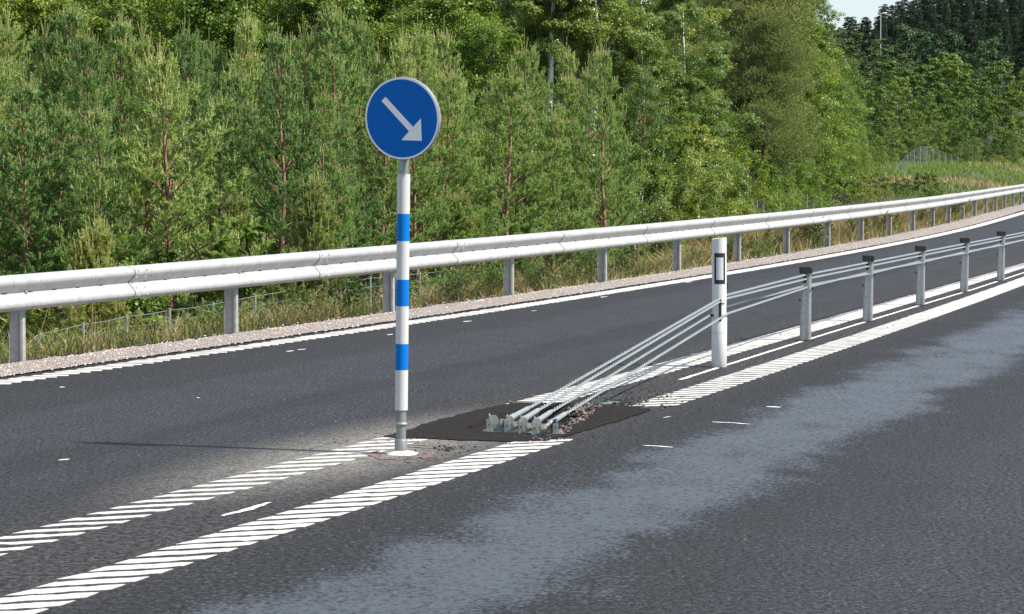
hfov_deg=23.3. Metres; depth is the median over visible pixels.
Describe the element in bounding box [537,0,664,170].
birch tree
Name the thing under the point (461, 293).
weed plant
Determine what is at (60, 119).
young pine
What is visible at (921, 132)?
tree
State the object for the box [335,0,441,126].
alder tree
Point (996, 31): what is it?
spruce tree
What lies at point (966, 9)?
spruce tree
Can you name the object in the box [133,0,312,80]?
alder tree
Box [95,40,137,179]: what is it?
young pine
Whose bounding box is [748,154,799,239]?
young birch
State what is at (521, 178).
young pine
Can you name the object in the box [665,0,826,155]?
old pine
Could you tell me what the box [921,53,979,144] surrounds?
tree
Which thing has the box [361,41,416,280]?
young pine
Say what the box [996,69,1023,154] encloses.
tree
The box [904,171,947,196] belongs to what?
shrub
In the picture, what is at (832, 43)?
hillside pine
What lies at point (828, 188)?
shrub
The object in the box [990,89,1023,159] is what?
tree
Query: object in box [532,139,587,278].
young pine
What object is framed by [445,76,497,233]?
young pine
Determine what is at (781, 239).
weed plant
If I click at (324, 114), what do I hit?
young pine
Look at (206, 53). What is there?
young pine
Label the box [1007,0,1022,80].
spruce tree
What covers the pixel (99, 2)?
alder tree
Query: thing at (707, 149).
young birch
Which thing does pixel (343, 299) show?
weed plant
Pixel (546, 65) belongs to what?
alder tree
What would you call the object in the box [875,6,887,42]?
spruce tree
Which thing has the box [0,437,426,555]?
road marking
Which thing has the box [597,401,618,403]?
road marking
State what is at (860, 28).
spruce tree
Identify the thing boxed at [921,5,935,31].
spruce tree
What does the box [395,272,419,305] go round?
weed plant
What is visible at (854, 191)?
shrub
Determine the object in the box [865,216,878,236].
weed plant
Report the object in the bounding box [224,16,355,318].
young pine
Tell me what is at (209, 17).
alder tree
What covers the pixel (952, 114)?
tree
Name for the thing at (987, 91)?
tree
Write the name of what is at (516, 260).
shrub
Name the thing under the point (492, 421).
cable anchor
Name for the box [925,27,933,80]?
spruce tree
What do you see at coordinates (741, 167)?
young birch
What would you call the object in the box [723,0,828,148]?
birch tree
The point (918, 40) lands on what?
spruce tree
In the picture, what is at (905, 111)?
tree
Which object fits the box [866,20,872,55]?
spruce tree
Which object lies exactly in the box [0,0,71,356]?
young pine
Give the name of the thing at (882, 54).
spruce tree
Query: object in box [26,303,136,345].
shrub
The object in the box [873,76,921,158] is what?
tree
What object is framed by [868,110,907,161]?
tree
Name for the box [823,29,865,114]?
hillside pine
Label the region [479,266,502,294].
weed plant
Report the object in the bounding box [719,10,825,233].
old pine
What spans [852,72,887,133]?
hillside pine
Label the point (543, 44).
birch tree
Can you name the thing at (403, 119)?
traffic sign
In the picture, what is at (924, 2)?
spruce tree
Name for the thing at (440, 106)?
young pine
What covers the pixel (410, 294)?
weed plant
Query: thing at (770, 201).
young birch
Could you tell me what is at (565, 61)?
young pine
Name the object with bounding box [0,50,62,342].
young pine
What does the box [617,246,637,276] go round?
weed plant
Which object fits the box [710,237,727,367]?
marker post
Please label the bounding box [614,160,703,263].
young birch
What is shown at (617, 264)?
weed plant
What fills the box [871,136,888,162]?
tree
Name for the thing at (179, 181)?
young pine
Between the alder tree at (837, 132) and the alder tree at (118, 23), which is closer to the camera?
the alder tree at (118, 23)
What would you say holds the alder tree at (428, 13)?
on the ground at (670, 279)
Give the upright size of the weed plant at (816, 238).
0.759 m
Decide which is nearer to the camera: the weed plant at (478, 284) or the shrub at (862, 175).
the weed plant at (478, 284)
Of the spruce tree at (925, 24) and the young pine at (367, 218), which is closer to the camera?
the young pine at (367, 218)
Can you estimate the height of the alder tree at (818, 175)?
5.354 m
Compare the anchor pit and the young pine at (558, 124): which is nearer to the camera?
the anchor pit
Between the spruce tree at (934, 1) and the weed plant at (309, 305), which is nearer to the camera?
the weed plant at (309, 305)
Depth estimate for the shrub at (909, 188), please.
114.04 m
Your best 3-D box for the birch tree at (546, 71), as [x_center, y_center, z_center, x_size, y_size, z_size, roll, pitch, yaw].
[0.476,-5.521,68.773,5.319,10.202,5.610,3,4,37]
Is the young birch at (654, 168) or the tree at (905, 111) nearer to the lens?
the young birch at (654, 168)
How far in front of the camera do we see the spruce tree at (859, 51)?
378.28 m
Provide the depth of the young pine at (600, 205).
52.52 m
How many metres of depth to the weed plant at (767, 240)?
46.85 m
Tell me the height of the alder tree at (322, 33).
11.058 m
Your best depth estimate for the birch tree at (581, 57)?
60.68 m
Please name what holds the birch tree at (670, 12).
on the ground at (670, 279)
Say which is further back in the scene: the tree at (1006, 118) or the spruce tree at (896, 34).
the spruce tree at (896, 34)
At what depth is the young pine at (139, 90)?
38.33 m
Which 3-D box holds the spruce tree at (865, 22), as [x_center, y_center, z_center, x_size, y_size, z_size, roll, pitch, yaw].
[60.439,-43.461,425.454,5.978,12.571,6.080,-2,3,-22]
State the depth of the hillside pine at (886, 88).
244.01 m
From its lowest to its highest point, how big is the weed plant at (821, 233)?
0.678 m
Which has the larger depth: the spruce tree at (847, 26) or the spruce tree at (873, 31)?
the spruce tree at (847, 26)
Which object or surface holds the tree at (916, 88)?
on the ground at (670, 279)
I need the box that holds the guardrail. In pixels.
[0,184,1023,362]
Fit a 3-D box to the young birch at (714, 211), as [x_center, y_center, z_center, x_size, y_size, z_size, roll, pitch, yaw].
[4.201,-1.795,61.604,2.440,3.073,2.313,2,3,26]
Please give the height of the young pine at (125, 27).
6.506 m
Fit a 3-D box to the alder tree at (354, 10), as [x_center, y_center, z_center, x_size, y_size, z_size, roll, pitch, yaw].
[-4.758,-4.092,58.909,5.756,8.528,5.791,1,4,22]
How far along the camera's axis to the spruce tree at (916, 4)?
398.46 m
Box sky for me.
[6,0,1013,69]
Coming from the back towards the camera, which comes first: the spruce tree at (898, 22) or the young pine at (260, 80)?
the spruce tree at (898, 22)
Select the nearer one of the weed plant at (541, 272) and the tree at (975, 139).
the weed plant at (541, 272)
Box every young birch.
[593,142,686,274]
[596,127,726,262]
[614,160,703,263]
[616,117,753,250]
[666,152,763,249]
[669,144,737,245]
[677,186,724,245]
[716,149,758,234]
[718,117,792,212]
[722,136,808,210]
[729,145,796,246]
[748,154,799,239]
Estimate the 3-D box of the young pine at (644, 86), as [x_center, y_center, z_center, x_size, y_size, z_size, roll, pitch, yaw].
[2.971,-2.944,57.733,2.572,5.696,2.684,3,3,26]
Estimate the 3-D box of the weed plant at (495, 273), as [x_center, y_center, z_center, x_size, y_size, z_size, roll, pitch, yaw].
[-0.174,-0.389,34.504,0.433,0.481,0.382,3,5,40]
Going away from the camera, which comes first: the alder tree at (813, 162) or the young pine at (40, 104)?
the young pine at (40, 104)
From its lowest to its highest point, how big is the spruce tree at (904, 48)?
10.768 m
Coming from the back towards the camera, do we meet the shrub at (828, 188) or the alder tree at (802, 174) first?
the shrub at (828, 188)
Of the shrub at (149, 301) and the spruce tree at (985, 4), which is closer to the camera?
the shrub at (149, 301)
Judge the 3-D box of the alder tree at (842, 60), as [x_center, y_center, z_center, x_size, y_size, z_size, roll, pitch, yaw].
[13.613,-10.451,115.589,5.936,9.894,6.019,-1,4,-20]
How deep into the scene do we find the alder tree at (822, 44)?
106.99 m
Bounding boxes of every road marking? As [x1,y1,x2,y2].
[0,211,1023,383]
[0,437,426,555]
[0,439,571,613]
[60,296,775,515]
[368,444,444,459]
[507,263,1023,403]
[591,212,1023,293]
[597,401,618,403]
[633,277,1023,405]
[680,272,1023,379]
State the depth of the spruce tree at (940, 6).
410.98 m
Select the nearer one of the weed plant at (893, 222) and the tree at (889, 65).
the weed plant at (893, 222)
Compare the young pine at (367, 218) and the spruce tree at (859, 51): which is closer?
the young pine at (367, 218)
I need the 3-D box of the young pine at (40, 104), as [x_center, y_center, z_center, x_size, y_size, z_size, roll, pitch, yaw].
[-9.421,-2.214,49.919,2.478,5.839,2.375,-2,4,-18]
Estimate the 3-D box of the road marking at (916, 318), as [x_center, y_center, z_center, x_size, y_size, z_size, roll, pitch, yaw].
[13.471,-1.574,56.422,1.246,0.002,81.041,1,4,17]
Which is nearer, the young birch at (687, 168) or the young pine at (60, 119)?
the young pine at (60, 119)
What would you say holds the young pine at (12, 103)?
on the ground at (670, 279)
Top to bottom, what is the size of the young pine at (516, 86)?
5.459 m
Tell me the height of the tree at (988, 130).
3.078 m
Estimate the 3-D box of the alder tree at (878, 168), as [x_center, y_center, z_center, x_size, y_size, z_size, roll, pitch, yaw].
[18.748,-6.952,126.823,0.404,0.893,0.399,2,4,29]
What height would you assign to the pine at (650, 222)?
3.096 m
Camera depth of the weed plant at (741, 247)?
44.62 m
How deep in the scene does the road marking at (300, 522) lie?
11.91 m
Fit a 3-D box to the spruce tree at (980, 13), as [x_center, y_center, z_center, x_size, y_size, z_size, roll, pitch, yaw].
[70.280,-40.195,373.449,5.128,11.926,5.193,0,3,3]
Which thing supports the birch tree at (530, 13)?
on the ground at (670, 279)
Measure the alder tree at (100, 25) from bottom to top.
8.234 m
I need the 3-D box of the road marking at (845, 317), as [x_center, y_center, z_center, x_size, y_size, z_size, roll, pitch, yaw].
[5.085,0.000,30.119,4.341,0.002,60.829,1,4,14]
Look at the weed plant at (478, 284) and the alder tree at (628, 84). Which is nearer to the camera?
the weed plant at (478, 284)
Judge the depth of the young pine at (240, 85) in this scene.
41.45 m
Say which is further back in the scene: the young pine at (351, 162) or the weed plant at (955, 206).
the weed plant at (955, 206)
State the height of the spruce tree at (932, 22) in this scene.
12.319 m
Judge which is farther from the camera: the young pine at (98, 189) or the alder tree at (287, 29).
the alder tree at (287, 29)
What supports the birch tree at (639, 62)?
on the ground at (670, 279)
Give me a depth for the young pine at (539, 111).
53.58 m
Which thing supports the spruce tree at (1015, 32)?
on the ground at (670, 279)
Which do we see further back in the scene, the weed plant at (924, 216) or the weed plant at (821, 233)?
the weed plant at (924, 216)
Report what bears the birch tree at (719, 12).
on the ground at (670, 279)
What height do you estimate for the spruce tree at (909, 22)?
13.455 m
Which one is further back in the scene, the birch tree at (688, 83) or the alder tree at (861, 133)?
the alder tree at (861, 133)
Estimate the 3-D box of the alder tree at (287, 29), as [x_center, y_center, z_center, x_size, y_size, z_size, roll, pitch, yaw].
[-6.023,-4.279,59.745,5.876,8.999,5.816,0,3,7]
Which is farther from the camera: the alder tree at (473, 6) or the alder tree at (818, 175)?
the alder tree at (818, 175)
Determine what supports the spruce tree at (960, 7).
on the ground at (670, 279)
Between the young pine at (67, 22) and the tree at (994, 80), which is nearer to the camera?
the young pine at (67, 22)
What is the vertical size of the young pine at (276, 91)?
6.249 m
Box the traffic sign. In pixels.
[365,77,440,455]
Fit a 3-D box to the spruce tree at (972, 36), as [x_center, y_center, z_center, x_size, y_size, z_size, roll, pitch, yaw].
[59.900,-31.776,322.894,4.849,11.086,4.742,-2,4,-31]
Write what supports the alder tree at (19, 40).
on the ground at (670, 279)
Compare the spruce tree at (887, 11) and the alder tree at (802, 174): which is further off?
the spruce tree at (887, 11)
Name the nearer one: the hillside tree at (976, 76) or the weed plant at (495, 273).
the weed plant at (495, 273)
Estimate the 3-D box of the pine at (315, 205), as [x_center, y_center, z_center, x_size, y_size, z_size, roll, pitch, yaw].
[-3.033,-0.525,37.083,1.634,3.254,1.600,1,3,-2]
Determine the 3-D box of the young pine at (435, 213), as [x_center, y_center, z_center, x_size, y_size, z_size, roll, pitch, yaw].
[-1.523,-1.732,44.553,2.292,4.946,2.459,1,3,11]
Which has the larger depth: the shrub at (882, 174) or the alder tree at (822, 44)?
the shrub at (882, 174)
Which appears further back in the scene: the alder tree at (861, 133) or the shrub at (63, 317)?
the alder tree at (861, 133)
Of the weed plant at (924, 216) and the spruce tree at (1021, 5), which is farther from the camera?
the spruce tree at (1021, 5)
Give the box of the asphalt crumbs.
[102,286,973,589]
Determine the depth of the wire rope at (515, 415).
20.35 m
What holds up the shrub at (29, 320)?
on the ground at (670, 279)
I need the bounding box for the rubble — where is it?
[515,402,601,435]
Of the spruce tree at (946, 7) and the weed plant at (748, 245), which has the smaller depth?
the weed plant at (748, 245)
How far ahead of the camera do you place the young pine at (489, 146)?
52.74 m
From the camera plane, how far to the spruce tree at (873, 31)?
374.82 m
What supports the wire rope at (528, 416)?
attached to the barrier post at (964, 267)
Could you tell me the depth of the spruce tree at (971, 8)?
380.45 m
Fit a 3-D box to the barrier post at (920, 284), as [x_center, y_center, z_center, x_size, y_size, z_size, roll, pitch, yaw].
[5.008,-0.365,30.473,0.202,0.788,0.150,0,3,3]
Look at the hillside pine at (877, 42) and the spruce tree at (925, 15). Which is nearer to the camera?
the hillside pine at (877, 42)
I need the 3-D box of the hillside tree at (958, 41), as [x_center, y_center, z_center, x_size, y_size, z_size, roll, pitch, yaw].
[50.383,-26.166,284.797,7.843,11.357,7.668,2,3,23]
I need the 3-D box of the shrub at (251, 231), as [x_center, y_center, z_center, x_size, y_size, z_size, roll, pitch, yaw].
[-5.180,0.048,38.093,4.632,2.583,3.449,-2,2,4]
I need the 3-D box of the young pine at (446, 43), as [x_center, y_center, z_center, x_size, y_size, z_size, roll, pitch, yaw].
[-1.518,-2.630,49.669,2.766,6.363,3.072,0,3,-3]
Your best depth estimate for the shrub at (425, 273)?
44.68 m
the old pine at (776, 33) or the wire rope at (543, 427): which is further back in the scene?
the old pine at (776, 33)
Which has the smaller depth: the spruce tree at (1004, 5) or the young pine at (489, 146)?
the young pine at (489, 146)
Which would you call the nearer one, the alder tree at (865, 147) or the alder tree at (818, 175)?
the alder tree at (818, 175)
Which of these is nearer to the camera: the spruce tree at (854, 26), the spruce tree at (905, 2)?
the spruce tree at (854, 26)
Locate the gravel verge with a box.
[0,203,1023,375]
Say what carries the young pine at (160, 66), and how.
on the ground at (670, 279)
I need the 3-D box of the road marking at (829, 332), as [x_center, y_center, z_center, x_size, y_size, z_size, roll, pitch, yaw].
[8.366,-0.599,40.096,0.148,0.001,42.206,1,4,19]
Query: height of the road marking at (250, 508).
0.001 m
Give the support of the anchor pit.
in the road
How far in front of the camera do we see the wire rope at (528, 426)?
20.11 m
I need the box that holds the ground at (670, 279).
[0,105,1023,376]
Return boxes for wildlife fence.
[27,146,955,349]
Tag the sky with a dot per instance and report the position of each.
(859, 9)
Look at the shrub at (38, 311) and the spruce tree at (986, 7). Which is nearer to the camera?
the shrub at (38, 311)
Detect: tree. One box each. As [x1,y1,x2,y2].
[0,0,61,146]
[0,0,102,100]
[0,0,123,270]
[18,0,187,42]
[24,0,158,145]
[38,0,214,254]
[88,0,244,306]
[110,0,309,196]
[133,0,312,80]
[175,0,323,48]
[188,0,352,121]
[225,0,397,278]
[263,0,404,125]
[265,0,476,65]
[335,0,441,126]
[372,0,548,193]
[374,0,558,182]
[405,0,561,255]
[416,8,599,276]
[455,0,590,110]
[461,0,585,110]
[465,0,676,125]
[492,0,629,279]
[500,0,633,106]
[517,0,737,154]
[533,0,695,177]
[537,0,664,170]
[553,0,659,218]
[586,14,718,219]
[608,0,758,210]
[618,0,767,215]
[653,69,738,217]
[722,54,846,209]
[727,0,860,169]
[752,114,812,210]
[769,117,828,208]
[775,13,874,200]
[799,158,823,207]
[803,62,851,191]
[807,0,867,150]
[818,144,851,194]
[822,65,862,170]
[831,76,870,168]
[838,16,856,58]
[840,91,874,172]
[841,146,861,184]
[842,34,853,61]
[846,80,889,152]
[849,17,859,59]
[850,38,860,62]
[854,126,873,167]
[856,23,866,58]
[858,33,868,76]
[859,151,870,179]
[861,17,870,51]
[863,104,895,160]
[865,59,924,141]
[865,136,880,165]
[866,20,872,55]
[867,29,878,66]
[868,86,904,149]
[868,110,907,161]
[869,17,881,49]
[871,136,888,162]
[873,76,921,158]
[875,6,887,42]
[875,42,884,67]
[875,163,881,173]
[876,145,888,166]
[878,25,887,54]
[880,23,931,95]
[882,37,891,59]
[883,4,889,30]
[885,68,939,154]
[887,5,896,36]
[887,20,895,51]
[889,106,921,160]
[890,25,902,59]
[891,136,912,162]
[894,1,906,37]
[894,17,902,44]
[900,0,907,17]
[900,30,913,57]
[900,110,938,161]
[901,3,916,53]
[902,29,947,105]
[902,64,956,154]
[909,39,921,77]
[909,51,969,151]
[911,9,922,61]
[911,101,952,160]
[913,0,922,31]
[918,0,937,33]
[918,20,930,92]
[920,29,975,122]
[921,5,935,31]
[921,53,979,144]
[924,97,973,160]
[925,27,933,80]
[926,4,938,45]
[928,23,949,105]
[932,0,942,21]
[936,0,951,47]
[941,0,950,44]
[943,0,954,20]
[943,72,994,158]
[947,16,961,84]
[948,114,981,161]
[950,1,960,47]
[950,23,973,84]
[951,0,966,47]
[958,0,972,48]
[959,81,1011,155]
[960,20,984,99]
[962,2,973,37]
[962,68,987,129]
[965,36,1017,125]
[965,136,984,163]
[969,0,979,18]
[969,20,985,79]
[970,59,1023,153]
[972,0,988,38]
[974,0,987,60]
[978,119,1002,161]
[979,22,1013,107]
[982,0,997,41]
[983,0,990,33]
[984,23,993,58]
[986,0,1005,57]
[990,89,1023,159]
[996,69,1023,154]
[999,0,1009,41]
[999,17,1016,84]
[1002,132,1021,162]
[1005,0,1015,42]
[1006,17,1022,90]
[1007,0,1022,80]
[1011,15,1023,97]
[1017,0,1023,55]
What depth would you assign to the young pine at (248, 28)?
44.47 m
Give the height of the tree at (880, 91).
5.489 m
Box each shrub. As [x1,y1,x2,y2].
[0,309,68,358]
[0,309,136,361]
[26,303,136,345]
[41,223,316,340]
[46,250,238,348]
[249,288,302,311]
[251,286,361,309]
[315,275,381,313]
[365,268,433,309]
[367,241,502,300]
[487,258,528,283]
[802,176,867,208]
[809,174,873,207]
[839,172,875,199]
[856,173,893,193]
[874,171,892,186]
[888,178,909,192]
[894,177,916,193]
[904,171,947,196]
[960,156,972,161]
[982,154,1006,163]
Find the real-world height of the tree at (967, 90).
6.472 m
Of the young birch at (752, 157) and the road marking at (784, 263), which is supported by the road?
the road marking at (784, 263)
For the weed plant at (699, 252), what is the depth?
44.40 m
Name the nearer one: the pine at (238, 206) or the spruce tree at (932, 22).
the pine at (238, 206)
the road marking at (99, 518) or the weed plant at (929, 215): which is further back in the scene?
the weed plant at (929, 215)
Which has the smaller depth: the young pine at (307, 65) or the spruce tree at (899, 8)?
the young pine at (307, 65)
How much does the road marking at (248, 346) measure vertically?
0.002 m
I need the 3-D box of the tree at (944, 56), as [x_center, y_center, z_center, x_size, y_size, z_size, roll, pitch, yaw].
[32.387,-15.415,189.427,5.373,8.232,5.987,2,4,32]
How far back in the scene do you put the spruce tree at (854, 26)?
406.61 m
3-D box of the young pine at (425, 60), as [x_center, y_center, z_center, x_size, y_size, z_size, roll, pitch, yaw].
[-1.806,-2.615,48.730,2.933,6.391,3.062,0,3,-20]
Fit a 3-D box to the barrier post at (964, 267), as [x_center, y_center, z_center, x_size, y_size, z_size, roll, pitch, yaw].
[6.097,-0.545,33.487,0.202,0.788,0.150,1,3,3]
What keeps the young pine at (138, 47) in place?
on the ground at (670, 279)
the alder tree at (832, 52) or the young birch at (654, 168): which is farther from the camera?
the alder tree at (832, 52)
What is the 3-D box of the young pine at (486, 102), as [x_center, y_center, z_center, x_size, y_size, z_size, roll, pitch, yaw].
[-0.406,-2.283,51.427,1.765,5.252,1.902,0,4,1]
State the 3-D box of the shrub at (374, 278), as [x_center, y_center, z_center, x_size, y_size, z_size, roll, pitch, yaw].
[-2.865,0.182,42.798,1.560,1.599,1.794,-3,5,-38]
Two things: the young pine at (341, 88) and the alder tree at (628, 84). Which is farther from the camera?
the alder tree at (628, 84)
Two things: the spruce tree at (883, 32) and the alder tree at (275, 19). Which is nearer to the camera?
the alder tree at (275, 19)
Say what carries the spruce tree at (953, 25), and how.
on the ground at (670, 279)
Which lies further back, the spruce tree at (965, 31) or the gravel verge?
the spruce tree at (965, 31)
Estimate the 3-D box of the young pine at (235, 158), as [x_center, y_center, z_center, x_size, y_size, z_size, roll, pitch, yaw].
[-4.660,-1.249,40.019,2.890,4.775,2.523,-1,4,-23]
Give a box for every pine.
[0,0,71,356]
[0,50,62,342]
[0,66,116,346]
[0,75,21,204]
[0,91,117,348]
[1,9,111,271]
[1,61,68,270]
[4,0,155,272]
[7,13,150,306]
[33,92,164,339]
[48,203,146,354]
[50,66,131,271]
[65,9,182,312]
[65,33,275,335]
[87,48,207,324]
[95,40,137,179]
[112,8,268,321]
[113,10,184,329]
[135,71,199,255]
[149,28,265,316]
[149,82,306,312]
[163,55,304,313]
[177,0,299,301]
[178,69,247,202]
[187,187,276,329]
[222,42,265,183]
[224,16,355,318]
[231,46,306,302]
[239,13,382,302]
[250,55,293,174]
[258,1,417,296]
[263,164,360,323]
[264,72,364,315]
[266,34,321,244]
[278,103,390,313]
[295,41,326,300]
[298,3,394,290]
[316,70,351,245]
[331,78,461,312]
[335,69,381,290]
[352,41,434,278]
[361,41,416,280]
[361,74,484,301]
[362,11,491,279]
[362,17,444,233]
[409,57,516,299]
[410,24,503,275]
[410,47,455,220]
[422,51,504,283]
[425,56,599,284]
[431,103,516,274]
[432,186,487,292]
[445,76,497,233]
[447,79,501,222]
[473,29,592,273]
[473,70,531,277]
[474,115,519,234]
[495,151,563,283]
[497,91,585,277]
[511,104,613,278]
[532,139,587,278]
[538,38,622,266]
[543,63,604,272]
[545,33,659,274]
[551,56,628,269]
[570,152,649,268]
[597,100,652,253]
[604,65,692,261]
[630,189,667,267]
[649,0,792,124]
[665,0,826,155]
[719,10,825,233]
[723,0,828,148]
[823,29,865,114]
[823,57,869,114]
[824,40,849,77]
[828,30,879,87]
[844,61,875,124]
[849,38,910,103]
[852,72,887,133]
[853,48,888,90]
[861,62,899,117]
[863,48,920,113]
[869,79,894,128]
[886,53,932,111]
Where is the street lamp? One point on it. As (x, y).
(880, 26)
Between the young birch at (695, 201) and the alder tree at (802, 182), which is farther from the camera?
the alder tree at (802, 182)
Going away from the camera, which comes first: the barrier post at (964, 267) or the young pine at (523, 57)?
the barrier post at (964, 267)
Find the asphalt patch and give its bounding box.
[385,402,650,440]
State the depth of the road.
14.49 m
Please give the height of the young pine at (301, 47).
6.147 m
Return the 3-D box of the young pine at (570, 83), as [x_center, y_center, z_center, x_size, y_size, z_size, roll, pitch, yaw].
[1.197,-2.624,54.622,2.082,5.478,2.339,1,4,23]
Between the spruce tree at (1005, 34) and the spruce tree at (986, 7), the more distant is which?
the spruce tree at (986, 7)
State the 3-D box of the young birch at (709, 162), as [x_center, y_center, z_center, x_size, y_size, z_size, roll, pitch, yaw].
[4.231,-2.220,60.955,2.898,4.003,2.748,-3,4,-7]
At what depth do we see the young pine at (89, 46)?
40.46 m
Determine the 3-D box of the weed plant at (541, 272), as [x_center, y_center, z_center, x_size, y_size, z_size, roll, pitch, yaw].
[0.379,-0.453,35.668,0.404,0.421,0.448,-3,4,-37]
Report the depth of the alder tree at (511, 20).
66.60 m
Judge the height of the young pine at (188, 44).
6.195 m
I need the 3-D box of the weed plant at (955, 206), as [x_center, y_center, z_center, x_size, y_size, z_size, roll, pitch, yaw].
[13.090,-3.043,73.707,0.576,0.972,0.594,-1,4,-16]
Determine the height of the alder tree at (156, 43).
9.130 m
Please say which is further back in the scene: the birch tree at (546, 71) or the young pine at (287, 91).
the birch tree at (546, 71)
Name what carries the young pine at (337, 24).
on the ground at (670, 279)
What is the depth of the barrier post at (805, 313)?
24.55 m
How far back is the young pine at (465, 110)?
49.56 m
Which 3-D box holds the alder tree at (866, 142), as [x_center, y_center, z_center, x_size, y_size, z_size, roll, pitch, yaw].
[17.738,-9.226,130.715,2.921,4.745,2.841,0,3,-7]
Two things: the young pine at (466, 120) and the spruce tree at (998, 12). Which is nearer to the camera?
the young pine at (466, 120)
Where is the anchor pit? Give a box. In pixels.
[465,404,597,430]
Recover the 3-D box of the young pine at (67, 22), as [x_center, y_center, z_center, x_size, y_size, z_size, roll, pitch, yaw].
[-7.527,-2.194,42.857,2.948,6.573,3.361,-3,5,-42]
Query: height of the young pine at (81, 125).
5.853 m
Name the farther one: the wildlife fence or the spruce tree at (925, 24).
the spruce tree at (925, 24)
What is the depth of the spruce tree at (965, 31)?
323.56 m
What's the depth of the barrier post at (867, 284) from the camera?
27.44 m
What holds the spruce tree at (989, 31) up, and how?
on the ground at (670, 279)
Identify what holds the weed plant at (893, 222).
on the ground at (670, 279)
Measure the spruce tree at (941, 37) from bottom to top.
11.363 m
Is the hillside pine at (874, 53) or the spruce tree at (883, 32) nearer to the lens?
the hillside pine at (874, 53)
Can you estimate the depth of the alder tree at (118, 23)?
71.78 m
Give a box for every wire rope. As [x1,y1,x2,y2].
[498,232,1023,426]
[511,234,1023,428]
[524,240,1023,430]
[539,239,1023,431]
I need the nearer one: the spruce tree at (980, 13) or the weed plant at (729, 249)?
the weed plant at (729, 249)
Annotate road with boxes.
[0,210,1023,613]
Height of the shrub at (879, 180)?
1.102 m
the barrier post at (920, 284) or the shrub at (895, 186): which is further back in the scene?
the shrub at (895, 186)
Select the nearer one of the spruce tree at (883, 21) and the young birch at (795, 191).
the young birch at (795, 191)
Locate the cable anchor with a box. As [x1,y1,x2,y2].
[483,413,557,434]
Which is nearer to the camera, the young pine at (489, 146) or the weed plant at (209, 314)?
the weed plant at (209, 314)
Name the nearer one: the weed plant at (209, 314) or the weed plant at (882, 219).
the weed plant at (209, 314)
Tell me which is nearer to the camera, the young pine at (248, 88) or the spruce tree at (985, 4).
the young pine at (248, 88)
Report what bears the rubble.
on the anchor pit
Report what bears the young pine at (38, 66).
on the ground at (670, 279)
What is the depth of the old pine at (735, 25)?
95.78 m
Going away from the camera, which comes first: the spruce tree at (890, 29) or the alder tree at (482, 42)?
the alder tree at (482, 42)
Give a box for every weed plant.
[191,298,223,332]
[282,285,318,320]
[330,275,369,316]
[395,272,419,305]
[395,280,419,307]
[434,266,462,301]
[443,276,468,300]
[461,264,494,298]
[477,260,500,293]
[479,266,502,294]
[482,265,514,290]
[520,256,541,288]
[526,261,556,288]
[552,251,587,284]
[579,250,597,281]
[607,248,624,276]
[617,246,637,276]
[684,246,707,263]
[727,240,732,260]
[728,233,746,258]
[741,235,758,258]
[747,234,766,257]
[755,229,775,256]
[773,226,802,246]
[773,232,791,251]
[796,206,818,247]
[798,217,831,248]
[802,223,834,246]
[849,217,873,239]
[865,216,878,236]
[870,214,898,230]
[878,214,900,229]
[915,210,932,227]
[920,207,940,225]
[943,188,964,220]
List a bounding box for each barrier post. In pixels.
[795,266,814,340]
[858,254,875,321]
[914,245,926,305]
[956,237,970,291]
[993,231,1006,280]
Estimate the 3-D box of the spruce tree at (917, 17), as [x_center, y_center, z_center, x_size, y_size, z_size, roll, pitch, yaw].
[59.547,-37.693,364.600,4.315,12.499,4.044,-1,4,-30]
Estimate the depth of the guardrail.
29.07 m
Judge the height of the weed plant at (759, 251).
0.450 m
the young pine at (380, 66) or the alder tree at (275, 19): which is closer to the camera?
the young pine at (380, 66)
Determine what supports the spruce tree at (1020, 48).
on the ground at (670, 279)
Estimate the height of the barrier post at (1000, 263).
0.788 m
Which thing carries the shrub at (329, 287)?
on the ground at (670, 279)
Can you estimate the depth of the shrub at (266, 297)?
39.92 m
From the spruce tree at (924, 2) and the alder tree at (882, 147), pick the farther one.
the spruce tree at (924, 2)
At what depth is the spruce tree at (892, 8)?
410.90 m
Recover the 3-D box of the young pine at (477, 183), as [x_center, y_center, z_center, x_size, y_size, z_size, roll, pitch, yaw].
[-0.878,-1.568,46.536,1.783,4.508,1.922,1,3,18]
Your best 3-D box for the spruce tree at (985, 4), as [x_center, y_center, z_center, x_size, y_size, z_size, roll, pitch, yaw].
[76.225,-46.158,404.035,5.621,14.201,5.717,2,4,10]
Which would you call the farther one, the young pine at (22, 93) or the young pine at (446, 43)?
the young pine at (446, 43)
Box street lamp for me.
[880,12,886,55]
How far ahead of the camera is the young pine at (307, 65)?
50.09 m
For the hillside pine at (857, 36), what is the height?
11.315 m
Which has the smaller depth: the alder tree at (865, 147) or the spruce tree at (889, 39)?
the alder tree at (865, 147)
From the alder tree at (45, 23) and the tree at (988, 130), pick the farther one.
the tree at (988, 130)
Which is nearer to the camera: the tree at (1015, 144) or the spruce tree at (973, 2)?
the tree at (1015, 144)
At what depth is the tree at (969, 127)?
169.28 m

